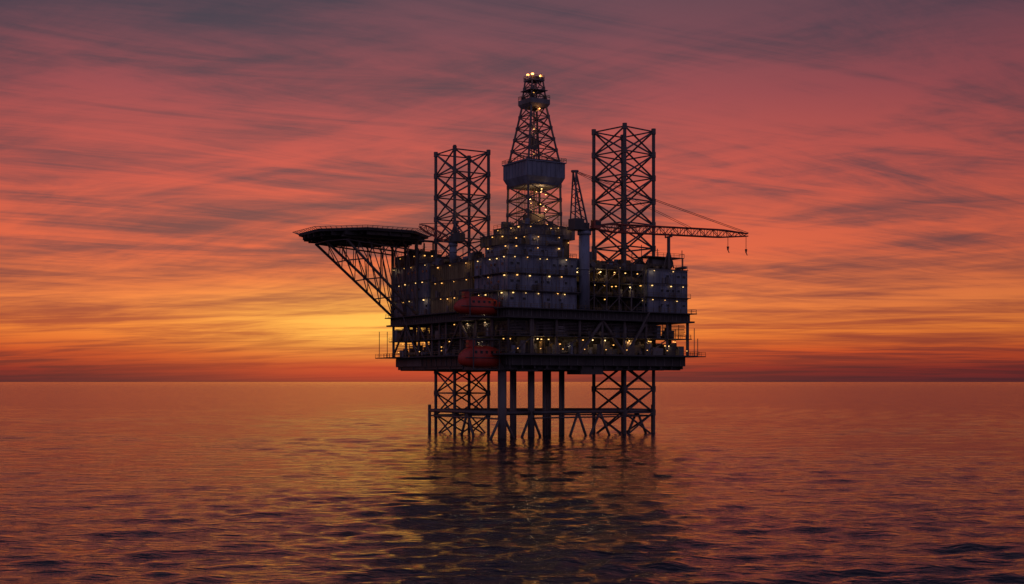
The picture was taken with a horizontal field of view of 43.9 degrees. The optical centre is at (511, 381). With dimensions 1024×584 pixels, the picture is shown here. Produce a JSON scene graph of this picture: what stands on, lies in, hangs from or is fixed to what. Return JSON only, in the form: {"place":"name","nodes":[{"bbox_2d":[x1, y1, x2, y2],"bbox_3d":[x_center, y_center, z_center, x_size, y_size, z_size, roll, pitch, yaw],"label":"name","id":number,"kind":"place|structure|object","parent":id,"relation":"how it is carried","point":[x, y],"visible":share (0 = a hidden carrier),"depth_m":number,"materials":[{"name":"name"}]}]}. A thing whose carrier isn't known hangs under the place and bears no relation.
{"place":"outdoors","nodes":[
{"label":"outdoors","id":0,"kind":"place"},
{"bbox_2d":[0,382,1023,583],"bbox_3d":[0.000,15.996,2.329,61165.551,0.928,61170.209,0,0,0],"label":"sea water","id":1,"kind":"structure","parent":0,"point":[378,483],"depth_m":193.57,"materials":[{"name":"liquid"}]},
{"bbox_2d":[434,145,490,433],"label":"jackup leg","id":2,"kind":"object","parent":1,"relation":"in","point":[468,245],"visible":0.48,"depth_m":392.81,"materials":[{"name":"metal"}]},
{"bbox_2d":[498,363,564,437],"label":"support columns","id":3,"kind":"structure","parent":1,"relation":"in","point":[502,400],"depth_m":366.79,"materials":[{"name":"metal"}]},
{"bbox_2d":[375,306,705,358],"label":"decks","id":4,"kind":"object","parent":3,"relation":"on","point":[636,317],"visible":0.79,"depth_m":371.31,"materials":[{"name":"black metal"}]},
{"bbox_2d":[311,234,433,316],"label":"helideck support truss","id":5,"kind":"object","parent":4,"relation":"on","point":[371,243],"visible":0.98,"depth_m":395.59,"materials":[{"name":"metal"}]},
{"bbox_2d":[299,227,427,247],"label":"helideck platform","id":6,"kind":"structure","parent":5,"relation":"on","point":[359,231],"depth_m":386.65,"materials":[{"name":"grey metal"}]},
{"bbox_2d":[293,225,433,236],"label":"helideck safety net","id":7,"kind":"object","parent":6,"relation":"on","point":[357,226],"visible":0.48,"depth_m":383.07,"materials":[{"name":"grey metal"}]},
{"bbox_2d":[453,289,514,318],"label":"lifeboat","id":8,"kind":"object","parent":4,"relation":"on","point":[468,304],"visible":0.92,"depth_m":350.85,"materials":[{"name":"red plastic"}]},
{"bbox_2d":[458,338,514,370],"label":"lifeboat","id":9,"kind":"object","parent":4,"relation":"on","point":[474,356],"visible":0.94,"depth_m":351.30,"materials":[{"name":"red plastic"}]},
{"bbox_2d":[379,212,697,356],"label":"pipework","id":10,"kind":"object","parent":4,"relation":"on","point":[634,326],"visible":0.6,"depth_m":371.40,"materials":[{"name":"metal"}]},
{"bbox_2d":[429,321,648,352],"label":"bulkhead","id":11,"kind":"object","parent":4,"relation":"on","point":[595,341],"visible":0.21,"depth_m":374.47,"materials":[{"name":"black metal"}]},
{"bbox_2d":[394,218,686,356],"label":"blue grey modules","id":12,"kind":"object","parent":4,"relation":"on","point":[651,277],"visible":0.48,"depth_m":363.28,"materials":[{"name":"metal"}]},
{"bbox_2d":[394,238,684,309],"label":"windows","id":13,"kind":"structure","parent":12,"relation":"in","point":[536,281],"depth_m":360.67,"materials":[{"name":"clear glass"}]},
{"bbox_2d":[397,238,684,306],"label":"window frames","id":14,"kind":"structure","parent":13,"relation":"attached to","point":[541,280],"depth_m":362.54,"materials":[{"name":"paint"}]},
{"bbox_2d":[404,256,677,340],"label":"white lamps","id":15,"kind":"object","parent":12,"relation":"on","point":[549,276],"visible":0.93,"depth_m":369.09,"materials":[{"name":"white glass"}]},
{"bbox_2d":[395,220,690,297],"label":"module railings","id":16,"kind":"object","parent":12,"relation":"attached to","point":[570,255],"visible":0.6,"depth_m":366.91,"materials":[{"name":"grey metal"}]},
{"bbox_2d":[392,318,688,356],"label":"deck columns","id":17,"kind":"structure","parent":4,"relation":"on","point":[602,324],"depth_m":371.71,"materials":[{"name":"metal"}]},
{"bbox_2d":[375,302,705,357],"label":"railings","id":18,"kind":"object","parent":4,"relation":"on","point":[556,333],"visible":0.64,"depth_m":370.57,"materials":[{"name":"black metal"}]},
{"bbox_2d":[395,220,686,356],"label":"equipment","id":19,"kind":"object","parent":4,"relation":"on","point":[651,261],"visible":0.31,"depth_m":377.77,"materials":[{"name":"grey metal"}]},
{"bbox_2d":[418,222,465,262],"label":"pedestal crane","id":20,"kind":"object","parent":19,"relation":"on","point":[455,238],"visible":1,"depth_m":378.46,"materials":[{"name":"metal"}]},
{"bbox_2d":[506,76,561,225],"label":"derrick lattice","id":21,"kind":"object","parent":19,"relation":"on","point":[533,142],"visible":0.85,"depth_m":383.44,"materials":[{"name":"grey metal"}]},
{"bbox_2d":[518,76,549,110],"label":"derrick crown block","id":22,"kind":"structure","parent":21,"relation":"on","point":[533,102],"depth_m":383.26,"materials":[{"name":"grey metal"}]},
{"bbox_2d":[502,158,566,191],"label":"derrick monkey board","id":23,"kind":"object","parent":21,"relation":"attached to","point":[533,171],"visible":0.98,"depth_m":380.39,"materials":[{"name":"grey metal"}]},
{"bbox_2d":[502,72,566,163],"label":"derrick railings","id":24,"kind":"object","parent":21,"relation":"attached to","point":[520,98],"visible":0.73,"depth_m":382.45,"materials":[{"name":"grey metal"}]},
{"bbox_2d":[398,92,675,352],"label":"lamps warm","id":25,"kind":"object","parent":19,"relation":"on","point":[557,293],"visible":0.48,"depth_m":373.46,"materials":[{"name":"yellow glass"}]},
{"bbox_2d":[398,355,684,374],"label":"hull","id":26,"kind":"object","parent":4,"relation":"attached to","point":[583,368],"visible":0.81,"depth_m":370.18,"materials":[{"name":"metal"}]},
{"bbox_2d":[396,355,680,366],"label":"hull stiffeners","id":27,"kind":"object","parent":26,"relation":"on","point":[411,362],"visible":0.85,"depth_m":384.35,"materials":[{"name":"black metal"}]},
{"bbox_2d":[393,221,690,355],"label":"module ledges","id":28,"kind":"object","parent":4,"relation":"on","point":[671,347],"visible":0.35,"depth_m":373.53,"materials":[{"name":"grey metal"}]},
{"bbox_2d":[400,308,687,323],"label":"deck edge ribs","id":29,"kind":"object","parent":4,"relation":"on","point":[531,315],"visible":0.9,"depth_m":370.16,"materials":[{"name":"black metal"}]},
{"bbox_2d":[408,223,684,355],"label":"ochre modules","id":30,"kind":"object","parent":4,"relation":"on","point":[456,271],"visible":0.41,"depth_m":377.40,"materials":[{"name":"brown metal"}]},
{"bbox_2d":[567,170,747,309],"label":"pedestal crane","id":31,"kind":"object","parent":4,"relation":"on","point":[581,227],"visible":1,"depth_m":364.46,"materials":[{"name":"metal"}]},
{"bbox_2d":[428,404,651,438],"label":"brace frame","id":32,"kind":"object","parent":1,"relation":"in","point":[576,412],"visible":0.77,"depth_m":375.96,"materials":[{"name":"metal"}]},
{"bbox_2d":[592,123,655,433],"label":"jackup leg","id":33,"kind":"object","parent":1,"relation":"in","point":[623,389],"visible":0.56,"depth_m":390.64,"materials":[{"name":"metal"}]},
{"bbox_2d":[0,0,1023,381],"label":"sky","id":34,"kind":"structure","parent":0,"point":[161,161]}
]}

